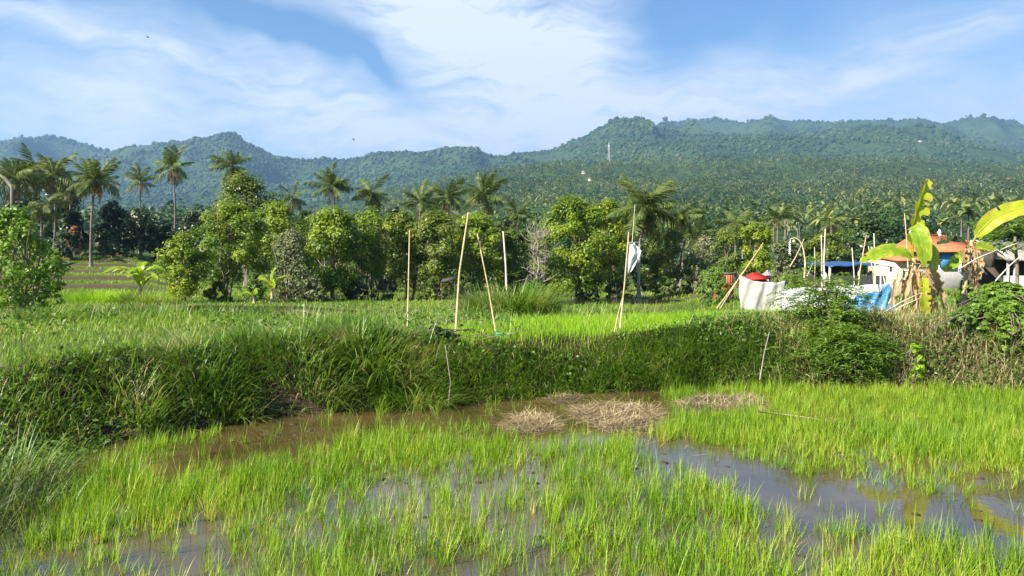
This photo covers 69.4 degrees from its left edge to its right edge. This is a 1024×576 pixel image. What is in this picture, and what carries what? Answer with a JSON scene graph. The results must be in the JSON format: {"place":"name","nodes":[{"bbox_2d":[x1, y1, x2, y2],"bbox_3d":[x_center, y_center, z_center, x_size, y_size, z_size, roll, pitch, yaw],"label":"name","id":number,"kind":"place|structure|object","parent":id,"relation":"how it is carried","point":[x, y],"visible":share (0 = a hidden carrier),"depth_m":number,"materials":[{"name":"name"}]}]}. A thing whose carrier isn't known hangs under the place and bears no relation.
{"place":"outdoors","nodes":[
{"label":"outdoors","id":0,"kind":"place"},
{"bbox_2d":[127,305,382,316],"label":"grass","id":1,"kind":"structure","parent":0,"point":[265,307],"depth_m":31.61,"materials":[{"name":"plant"}]},
{"bbox_2d":[0,287,967,316],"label":"field grass","id":2,"kind":"structure","parent":0,"point":[420,303],"depth_m":33.99,"materials":[{"name":"green plant"}]},
{"bbox_2d":[0,303,977,426],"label":"field grass","id":3,"kind":"structure","parent":0,"point":[135,321],"depth_m":16.87,"materials":[{"name":"green plant"}]},
{"bbox_2d":[0,386,1023,575],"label":"paddy water","id":4,"kind":"structure","parent":0,"point":[837,489],"depth_m":8.36,"materials":[{"name":"grey liquid"}]},
{"bbox_2d":[0,406,1019,575],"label":"mud clods","id":5,"kind":"object","parent":4,"relation":"on","point":[478,482],"visible":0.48,"depth_m":9.08,"materials":[{"name":"soil"}]},
{"bbox_2d":[486,406,570,432],"bbox_3d":[0.289,2.191,12.267,1.614,0.447,1.953,0,2,0],"label":"straw heap","id":6,"kind":"object","parent":4,"relation":"in","point":[529,422],"visible":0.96,"depth_m":12.06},
{"bbox_2d":[0,253,1023,534],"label":"ground","id":7,"kind":"structure","parent":0,"point":[286,395],"depth_m":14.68,"materials":[{"name":"green plant"}]},
{"bbox_2d":[0,157,48,205],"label":"coconut palm","id":8,"kind":"object","parent":7,"relation":"on","point":[23,174],"visible":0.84,"depth_m":69.42,"materials":[{"name":"green plant"}]},
{"bbox_2d":[0,187,60,251],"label":"dense tree","id":9,"kind":"object","parent":7,"relation":"on","point":[25,202],"visible":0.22,"depth_m":83.40,"materials":[{"name":"green plant"}]},
{"bbox_2d":[1,142,71,254],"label":"coconut palm","id":10,"kind":"object","parent":7,"relation":"on","point":[18,162],"visible":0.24,"depth_m":74.72,"materials":[{"name":"green plant"}]},
{"bbox_2d":[0,204,73,314],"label":"cassava tree","id":11,"kind":"object","parent":7,"relation":"on","point":[25,227],"visible":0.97,"depth_m":20.72,"materials":[{"name":"green plant"}]},
{"bbox_2d":[16,246,67,311],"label":"cassava tree","id":12,"kind":"object","parent":7,"relation":"on","point":[45,295],"visible":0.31,"depth_m":24.04,"materials":[{"name":"green plant"}]},
{"bbox_2d":[18,193,71,260],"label":"coconut palm","id":13,"kind":"object","parent":7,"relation":"on","point":[46,209],"visible":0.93,"depth_m":67.75,"materials":[{"name":"green plant"}]},
{"bbox_2d":[0,417,103,548],"bbox_3d":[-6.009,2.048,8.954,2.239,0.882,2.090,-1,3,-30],"label":"grass tussock","id":14,"kind":"object","parent":7,"relation":"on","point":[22,452],"depth_m":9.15,"materials":[{"name":"plant"}]},
{"bbox_2d":[24,151,80,255],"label":"coconut palm","id":15,"kind":"object","parent":7,"relation":"on","point":[53,180],"visible":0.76,"depth_m":73.42,"materials":[{"name":"green plant"}]},
{"bbox_2d":[0,299,107,323],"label":"grass tussock","id":16,"kind":"object","parent":7,"relation":"on","point":[34,315],"depth_m":18.85,"materials":[{"name":"plant"}]},
{"bbox_2d":[0,454,120,527],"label":"grass tussock","id":17,"kind":"object","parent":7,"relation":"on","point":[30,501],"depth_m":8.11,"materials":[{"name":"plant"}]},
{"bbox_2d":[47,209,94,250],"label":"dense tree","id":18,"kind":"object","parent":7,"relation":"on","point":[69,220],"visible":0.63,"depth_m":79.36,"materials":[{"name":"green plant"}]},
{"bbox_2d":[52,232,95,257],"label":"shrub","id":19,"kind":"object","parent":7,"relation":"on","point":[64,250],"visible":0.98,"depth_m":73.38,"materials":[{"name":"green plant"}]},
{"bbox_2d":[65,157,121,266],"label":"coconut palm","id":20,"kind":"object","parent":7,"relation":"on","point":[95,174],"visible":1,"depth_m":65.59,"materials":[{"name":"green plant"}]},
{"bbox_2d":[58,287,128,303],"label":"grass tussock","id":21,"kind":"object","parent":7,"relation":"on","point":[89,297],"depth_m":36.35,"materials":[{"name":"green plant"}]},
{"bbox_2d":[92,222,121,252],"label":"dense tree","id":22,"kind":"object","parent":7,"relation":"on","point":[103,231],"visible":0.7,"depth_m":78.39,"materials":[{"name":"green plant"}]},
{"bbox_2d":[94,198,137,250],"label":"dense tree","id":23,"kind":"object","parent":7,"relation":"on","point":[112,211],"visible":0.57,"depth_m":81.09,"materials":[{"name":"green plant"}]},
{"bbox_2d":[51,333,206,436],"bbox_3d":[-5.948,1.496,11.572,2.342,1.644,1.853,0,2,0],"label":"grass tussock","id":24,"kind":"object","parent":7,"relation":"on","point":[139,417],"depth_m":11.53,"materials":[{"name":"green plant"}]},
{"bbox_2d":[103,261,174,297],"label":"banana plant","id":25,"kind":"object","parent":7,"relation":"on","point":[136,272],"visible":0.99,"depth_m":38.88,"materials":[{"name":"green plant"}]},
{"bbox_2d":[119,206,163,255],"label":"dense tree","id":26,"kind":"object","parent":7,"relation":"on","point":[146,233],"visible":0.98,"depth_m":79.21,"materials":[{"name":"green plant"}]},
{"bbox_2d":[104,287,186,304],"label":"grass tussock","id":27,"kind":"object","parent":7,"relation":"on","point":[145,298],"depth_m":35.57,"materials":[{"name":"plant"}]},
{"bbox_2d":[1,251,323,299],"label":"terrace grass","id":28,"kind":"structure","parent":7,"relation":"on","point":[124,281],"depth_m":61.54,"materials":[{"name":"plant"}]},
{"bbox_2d":[149,219,179,265],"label":"dense tree","id":29,"kind":"object","parent":7,"relation":"on","point":[165,235],"visible":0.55,"depth_m":83.41,"materials":[{"name":"green plant"}]},
{"bbox_2d":[152,145,194,264],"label":"coconut palm","id":30,"kind":"object","parent":7,"relation":"on","point":[170,159],"visible":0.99,"depth_m":81.51,"materials":[{"name":"green plant"}]},
{"bbox_2d":[149,232,210,300],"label":"clove tree","id":31,"kind":"object","parent":7,"relation":"on","point":[180,248],"visible":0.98,"depth_m":41.55,"materials":[{"name":"green plant"}]},
{"bbox_2d":[176,207,216,273],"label":"dense tree","id":32,"kind":"object","parent":7,"relation":"on","point":[192,220],"visible":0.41,"depth_m":83.04,"materials":[{"name":"green plant"}]},
{"bbox_2d":[125,320,288,424],"bbox_3d":[-5.044,1.418,12.383,2.679,1.880,1.984,0,2,0],"label":"grass tussock","id":33,"kind":"object","parent":7,"relation":"on","point":[189,378],"depth_m":12.32,"materials":[{"name":"green plant"}]},
{"bbox_2d":[173,199,285,296],"bbox_3d":[-17.400,-2.252,46.083,6.138,6.488,6.180,2,3,37],"label":"clove tree","id":34,"kind":"object","parent":7,"relation":"on","point":[235,215],"visible":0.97,"depth_m":45.37,"materials":[{"name":"green plant"}]},
{"bbox_2d":[0,299,478,330],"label":"weed patches","id":35,"kind":"object","parent":7,"relation":"on","point":[323,314],"visible":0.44,"depth_m":19.61,"materials":[{"name":"green plant"}]},
{"bbox_2d":[210,169,291,287],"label":"spreading tree","id":36,"kind":"object","parent":7,"relation":"on","point":[248,187],"visible":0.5,"depth_m":74.86,"materials":[{"name":"green plant"}]},
{"bbox_2d":[0,302,512,338],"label":"field weeds","id":37,"kind":"object","parent":7,"relation":"on","point":[21,324],"visible":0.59,"depth_m":17.42,"materials":[{"name":"green plant"}]},
{"bbox_2d":[231,197,315,295],"bbox_3d":[-17.105,-2.822,52.840,7.060,7.200,5.376,0,2,0],"label":"clove tree","id":38,"kind":"object","parent":7,"relation":"on","point":[279,210],"visible":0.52,"depth_m":52.21,"materials":[{"name":"green plant"}]},
{"bbox_2d":[261,227,315,302],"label":"bushy tree","id":39,"kind":"object","parent":7,"relation":"on","point":[293,268],"visible":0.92,"depth_m":42.17,"materials":[{"name":"green plant"}]},
{"bbox_2d":[219,314,381,411],"bbox_3d":[-3.865,1.393,13.217,3.106,1.824,2.089,0,2,0],"label":"grass tussock","id":40,"kind":"object","parent":7,"relation":"on","point":[297,366],"depth_m":13.20,"materials":[{"name":"plant"}]},
{"bbox_2d":[290,276,330,303],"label":"bush","id":41,"kind":"object","parent":7,"relation":"on","point":[315,286],"visible":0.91,"depth_m":41.69,"materials":[{"name":"green plant"}]},
{"bbox_2d":[303,162,353,259],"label":"coconut palm","id":42,"kind":"object","parent":7,"relation":"on","point":[332,180],"visible":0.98,"depth_m":71.44,"materials":[{"name":"green plant"}]},
{"bbox_2d":[291,204,368,300],"bbox_3d":[-11.151,-2.111,44.842,4.442,6.081,5.447,0,2,0],"label":"clove tree","id":43,"kind":"object","parent":7,"relation":"on","point":[338,228],"visible":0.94,"depth_m":44.46,"materials":[{"name":"green plant"}]},
{"bbox_2d":[285,307,451,402],"bbox_3d":[-2.612,1.152,13.977,3.596,1.716,2.286,0,2,0],"label":"grass tussock","id":44,"kind":"object","parent":7,"relation":"on","point":[362,350],"depth_m":13.79,"materials":[{"name":"green plant"}]},
{"bbox_2d":[350,174,389,286],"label":"coconut palm","id":45,"kind":"object","parent":7,"relation":"on","point":[372,199],"visible":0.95,"depth_m":73.62,"materials":[{"name":"green plant"}]},
{"bbox_2d":[343,205,404,300],"bbox_3d":[-9.294,-2.225,48.075,4.651,6.320,3.768,0,2,0],"label":"clove tree","id":46,"kind":"object","parent":7,"relation":"on","point":[373,263],"visible":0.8,"depth_m":47.47,"materials":[{"name":"green plant"}]},
{"bbox_2d":[376,211,424,299],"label":"clove tree","id":47,"kind":"object","parent":7,"relation":"on","point":[400,219],"visible":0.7,"depth_m":49.33,"materials":[{"name":"green plant"}]},
{"bbox_2d":[338,359,485,414],"bbox_3d":[-1.790,1.831,13.598,2.930,1.217,2.170,0,2,0],"label":"grass tussock","id":48,"kind":"object","parent":7,"relation":"on","point":[413,404],"depth_m":13.36,"materials":[{"name":"plant"}]},
{"bbox_2d":[398,179,439,285],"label":"coconut palm","id":49,"kind":"object","parent":7,"relation":"on","point":[422,196],"visible":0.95,"depth_m":77.69,"materials":[{"name":"green plant"}]},
{"bbox_2d":[0,250,866,301],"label":"meadow grass","id":50,"kind":"structure","parent":7,"relation":"on","point":[426,300],"depth_m":55.97,"materials":[{"name":"plant"}]},
{"bbox_2d":[1,306,865,485],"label":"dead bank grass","id":51,"kind":"structure","parent":7,"relation":"on","point":[344,367],"depth_m":12.98,"materials":[{"name":"plant"}]},
{"bbox_2d":[417,275,455,300],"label":"bush","id":52,"kind":"object","parent":7,"relation":"on","point":[432,280],"visible":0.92,"depth_m":46.69,"materials":[{"name":"green plant"}]},
{"bbox_2d":[408,208,465,299],"bbox_3d":[-4.879,-2.225,48.911,3.944,6.175,5.198,0,2,0],"label":"clove tree","id":53,"kind":"object","parent":7,"relation":"on","point":[436,262],"visible":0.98,"depth_m":48.13,"materials":[{"name":"green plant"}]},
{"bbox_2d":[427,178,468,216],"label":"coconut palm","id":54,"kind":"object","parent":7,"relation":"on","point":[450,194],"visible":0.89,"depth_m":79.44,"materials":[{"name":"green plant"}]},
{"bbox_2d":[447,209,504,290],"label":"clove tree","id":55,"kind":"object","parent":7,"relation":"on","point":[480,223],"visible":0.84,"depth_m":50.14,"materials":[{"name":"green plant"}]},
{"bbox_2d":[462,169,508,279],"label":"coconut palm","id":56,"kind":"object","parent":7,"relation":"on","point":[482,192],"visible":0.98,"depth_m":71.38,"materials":[{"name":"green plant"}]},
{"bbox_2d":[475,219,526,291],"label":"shady tree","id":57,"kind":"object","parent":7,"relation":"on","point":[500,227],"visible":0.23,"depth_m":63.63,"materials":[{"name":"green plant"}]},
{"bbox_2d":[0,373,1023,575],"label":"rice seedlings","id":58,"kind":"object","parent":7,"relation":"on","point":[988,430],"visible":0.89,"depth_m":8.32,"materials":[{"name":"green plant"}]},
{"bbox_2d":[438,275,587,315],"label":"grass tussock","id":59,"kind":"object","parent":7,"relation":"on","point":[518,303],"depth_m":22.85,"materials":[{"name":"plant"}]},
{"bbox_2d":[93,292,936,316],"bbox_3d":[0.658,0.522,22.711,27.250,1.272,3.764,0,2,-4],"label":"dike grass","id":60,"kind":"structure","parent":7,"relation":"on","point":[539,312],"depth_m":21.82,"materials":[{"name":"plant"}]},
{"bbox_2d":[496,228,535,295],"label":"clove tree","id":61,"kind":"object","parent":7,"relation":"on","point":[511,245],"visible":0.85,"depth_m":52.46,"materials":[{"name":"green plant"}]},
{"bbox_2d":[519,222,557,282],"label":"bare tree","id":62,"kind":"object","parent":7,"relation":"on","point":[537,254],"visible":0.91,"depth_m":44.94,"materials":[{"name":"plant"}]},
{"bbox_2d":[106,302,1023,425],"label":"dry scrub","id":63,"kind":"object","parent":7,"relation":"on","point":[905,318],"visible":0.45,"depth_m":16.03,"materials":[{"name":"green plant"}]},
{"bbox_2d":[528,193,620,299],"bbox_3d":[3.907,-2.510,46.820,5.830,6.942,4.713,0,2,0],"label":"clove tree","id":64,"kind":"object","parent":7,"relation":"on","point":[571,206],"visible":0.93,"depth_m":46.30,"materials":[{"name":"green plant"}]},
{"bbox_2d":[356,316,803,410],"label":"drooping bank grass","id":65,"kind":"structure","parent":7,"relation":"on","point":[564,369],"depth_m":15.10,"materials":[{"name":"green plant"}]},
{"bbox_2d":[427,307,788,360],"bbox_3d":[3.159,1.038,18.604,12.100,0.696,4.179,-1,2,-26],"label":"rice nursery","id":66,"kind":"object","parent":7,"relation":"on","point":[573,327],"visible":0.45,"depth_m":17.05,"materials":[{"name":"green plant"}]},
{"bbox_2d":[363,294,860,383],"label":"long bank grass","id":67,"kind":"structure","parent":7,"relation":"on","point":[498,328],"depth_m":15.31,"materials":[{"name":"plant"}]},
{"bbox_2d":[587,197,644,298],"bbox_3d":[6.832,-2.685,50.956,3.778,7.092,4.785,2,3,44],"label":"clove tree","id":68,"kind":"object","parent":7,"relation":"on","point":[605,261],"visible":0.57,"depth_m":50.34,"materials":[{"name":"green plant"}]},
{"bbox_2d":[560,396,676,435],"bbox_3d":[1.820,2.151,12.575,2.220,0.435,2.782,0,2,0],"label":"straw heap","id":69,"kind":"object","parent":7,"relation":"on","point":[611,417],"visible":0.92,"depth_m":12.48,"materials":[{"name":"plant"}]},
{"bbox_2d":[607,173,681,298],"bbox_3d":[8.864,-3.519,49.923,5.292,8.645,5.271,0,2,0],"label":"coconut palm","id":70,"kind":"object","parent":7,"relation":"on","point":[645,216],"visible":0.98,"depth_m":49.40,"materials":[{"name":"green plant"}]},
{"bbox_2d":[645,276,683,298],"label":"bush","id":71,"kind":"object","parent":7,"relation":"on","point":[656,285],"visible":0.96,"depth_m":49.72,"materials":[{"name":"green plant"}]},
{"bbox_2d":[634,226,704,295],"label":"clove tree","id":72,"kind":"object","parent":7,"relation":"on","point":[660,257],"visible":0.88,"depth_m":53.33,"materials":[{"name":"green plant"}]},
{"bbox_2d":[656,202,706,289],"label":"coconut palm","id":73,"kind":"object","parent":7,"relation":"on","point":[682,216],"visible":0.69,"depth_m":63.52,"materials":[{"name":"green plant"}]},
{"bbox_2d":[683,234,725,284],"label":"bushy tree","id":74,"kind":"object","parent":7,"relation":"on","point":[702,242],"visible":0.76,"depth_m":55.78,"materials":[{"name":"green plant"}]},
{"bbox_2d":[684,266,746,306],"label":"feathery bush","id":75,"kind":"object","parent":7,"relation":"on","point":[716,281],"visible":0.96,"depth_m":28.77,"materials":[{"name":"green plant"}]},
{"bbox_2d":[667,387,772,413],"bbox_3d":[3.978,2.102,13.843,2.589,0.455,2.360,0,2,0],"label":"straw heap","id":76,"kind":"object","parent":7,"relation":"on","point":[723,401],"visible":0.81,"depth_m":13.72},
{"bbox_2d":[707,230,752,272],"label":"clove tree","id":77,"kind":"object","parent":7,"relation":"on","point":[733,260],"visible":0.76,"depth_m":61.26,"materials":[{"name":"green plant"}]},
{"bbox_2d":[713,210,757,279],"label":"coconut palm","id":78,"kind":"object","parent":7,"relation":"on","point":[738,224],"visible":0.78,"depth_m":67.70,"materials":[{"name":"green plant"}]},
{"bbox_2d":[736,221,774,274],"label":"clove tree","id":79,"kind":"object","parent":7,"relation":"on","point":[761,262],"visible":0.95,"depth_m":57.51,"materials":[{"name":"green plant"}]},
{"bbox_2d":[739,275,784,310],"bbox_3d":[7.859,0.222,23.119,1.469,1.233,0.261,0,2,0],"label":"white tarp","id":80,"kind":"object","parent":7,"relation":"on","point":[758,291],"visible":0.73,"depth_m":23.11,"materials":[{"name":"plastic"}]},
{"bbox_2d":[769,237,802,284],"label":"bushy tree","id":81,"kind":"object","parent":7,"relation":"on","point":[779,248],"visible":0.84,"depth_m":51.65,"materials":[{"name":"green plant"}]},
{"bbox_2d":[765,256,887,329],"bbox_3d":[6.985,0.120,16.591,2.748,1.678,1.961,0,2,0],"label":"feathery shrub","id":82,"kind":"object","parent":7,"relation":"on","point":[824,296],"visible":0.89,"depth_m":16.41,"materials":[{"name":"green plant"}]},
{"bbox_2d":[802,232,851,269],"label":"clove tree","id":83,"kind":"object","parent":7,"relation":"on","point":[836,249],"visible":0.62,"depth_m":59.27,"materials":[{"name":"green plant"}]},
{"bbox_2d":[782,284,886,309],"bbox_3d":[9.642,0.428,22.142,2.942,1.135,0.320,1,2,19],"label":"white tarp","id":84,"kind":"object","parent":7,"relation":"on","point":[869,288],"visible":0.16,"depth_m":22.34,"materials":[{"name":"plastic"}]},
{"bbox_2d":[754,303,928,386],"bbox_3d":[6.957,1.238,15.956,3.658,1.842,2.244,-1,2,-21],"label":"feathery shrub","id":85,"kind":"object","parent":7,"relation":"on","point":[837,344],"visible":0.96,"depth_m":15.66,"materials":[{"name":"green plant"}]},
{"bbox_2d":[801,261,894,287],"bbox_3d":[14.237,-0.316,31.611,2.629,1.666,3.200,0,2,0],"label":"shelter","id":86,"kind":"object","parent":7,"relation":"on","point":[832,267],"visible":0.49,"depth_m":30.57,"materials":[{"name":"white wood"}]},
{"bbox_2d":[686,309,1023,387],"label":"bank weeds","id":87,"kind":"object","parent":7,"relation":"on","point":[772,321],"visible":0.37,"depth_m":16.17,"materials":[{"name":"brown plant"}]},
{"bbox_2d":[847,283,895,311],"bbox_3d":[10.028,0.363,20.643,1.365,1.012,0.294,0,2,9],"label":"blue tarp","id":88,"kind":"object","parent":7,"relation":"on","point":[886,289],"visible":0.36,"depth_m":20.64,"materials":[{"name":"plastic"}]},
{"bbox_2d":[844,216,901,273],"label":"dense tree","id":89,"kind":"object","parent":7,"relation":"on","point":[866,227],"visible":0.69,"depth_m":69.29,"materials":[{"name":"green plant"}]},
{"bbox_2d":[863,254,942,296],"bbox_3d":[18.020,-0.607,34.281,2.070,1.991,3.057,0,2,0],"label":"annex","id":90,"kind":"object","parent":7,"relation":"on","point":[898,263],"visible":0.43,"depth_m":33.04,"materials":[{"name":"beige paint"}]},
{"bbox_2d":[860,179,947,315],"bbox_3d":[9.255,-0.833,17.118,2.106,3.458,0.968,-1,2,-15],"label":"banana plant","id":91,"kind":"object","parent":7,"relation":"on","point":[919,239],"visible":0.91,"depth_m":17.25,"materials":[{"name":"green plant"}]},
{"bbox_2d":[915,308,976,338],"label":"bush","id":92,"kind":"object","parent":7,"relation":"on","point":[964,318],"visible":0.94,"depth_m":16.09,"materials":[{"name":"green plant"}]},
{"bbox_2d":[896,229,998,289],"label":"house","id":93,"kind":"structure","parent":7,"relation":"on","point":[952,277],"depth_m":42.22,"materials":[{"name":"paint"}]},
{"bbox_2d":[940,301,1003,330],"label":"bush","id":94,"kind":"object","parent":7,"relation":"on","point":[973,309],"visible":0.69,"depth_m":16.18,"materials":[{"name":"green plant"}]},
{"bbox_2d":[932,281,1023,319],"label":"bush","id":95,"kind":"object","parent":7,"relation":"on","point":[1000,292],"visible":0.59,"depth_m":16.86,"materials":[{"name":"green plant"}]},
{"bbox_2d":[937,200,1023,306],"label":"banana plant","id":96,"kind":"object","parent":7,"relation":"on","point":[990,221],"visible":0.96,"depth_m":18.09,"materials":[{"name":"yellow plant"}]},
{"bbox_2d":[966,217,1023,298],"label":"papaya tree","id":97,"kind":"object","parent":7,"relation":"on","point":[1010,230],"visible":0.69,"depth_m":19.94,"materials":[{"name":"green plant"}]},
{"bbox_2d":[969,240,1023,295],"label":"hut","id":98,"kind":"object","parent":7,"relation":"on","point":[994,268],"visible":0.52,"depth_m":25.70,"materials":[{"name":"white paint"}]},
{"bbox_2d":[984,300,1023,353],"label":"bush","id":99,"kind":"object","parent":7,"relation":"on","point":[1011,312],"visible":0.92,"depth_m":15.82,"materials":[{"name":"green plant"}]},
{"bbox_2d":[0,116,1023,283],"bbox_3d":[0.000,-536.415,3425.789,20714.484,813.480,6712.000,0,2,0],"label":"hills","id":100,"kind":"structure","parent":0,"point":[991,131],"depth_m":2227.59,"materials":[{"name":"green plant"}]},
{"bbox_2d":[123,162,156,252],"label":"coconut palm","id":101,"kind":"object","parent":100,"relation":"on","point":[137,178],"visible":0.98,"depth_m":95.53,"materials":[{"name":"green plant"}]},
{"bbox_2d":[207,150,250,253],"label":"coconut palm","id":102,"kind":"object","parent":100,"relation":"on","point":[233,161],"visible":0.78,"depth_m":90.83,"materials":[{"name":"green plant"}]},
{"bbox_2d":[0,113,1023,211],"bbox_3d":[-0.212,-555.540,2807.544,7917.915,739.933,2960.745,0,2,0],"label":"mountain forest","id":103,"kind":"object","parent":100,"relation":"on","point":[600,149],"visible":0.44,"depth_m":2471.66,"materials":[{"name":"green plant"}]},
{"bbox_2d":[1,152,1023,241],"bbox_3d":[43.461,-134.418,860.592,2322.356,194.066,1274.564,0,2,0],"label":"hillside palm grove","id":104,"kind":"object","parent":100,"relation":"on","point":[962,192],"visible":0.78,"depth_m":836.66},
{"bbox_2d":[15,156,1023,241],"bbox_3d":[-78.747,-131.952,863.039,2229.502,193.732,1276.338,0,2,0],"label":"hillside wood","id":105,"kind":"object","parent":100,"relation":"on","point":[162,215],"visible":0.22,"depth_m":502.96,"materials":[{"name":"green plant"}]},
{"bbox_2d":[844,202,909,246],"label":"hill tree","id":106,"kind":"object","parent":100,"relation":"on","point":[888,220],"visible":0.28,"depth_m":95.66,"materials":[{"name":"green plant"}]},
{"bbox_2d":[857,199,941,243],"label":"hill tree","id":107,"kind":"object","parent":100,"relation":"on","point":[932,225],"visible":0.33,"depth_m":98.21,"materials":[{"name":"green plant"}]},
{"bbox_2d":[0,0,1023,159],"label":"sky","id":108,"kind":"structure","parent":0,"point":[305,79],"materials":[{"name":"blue"}]},
{"bbox_2d":[553,299,688,304],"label":"paddy water","id":109,"kind":"structure","parent":0,"point":[637,301],"depth_m":43.87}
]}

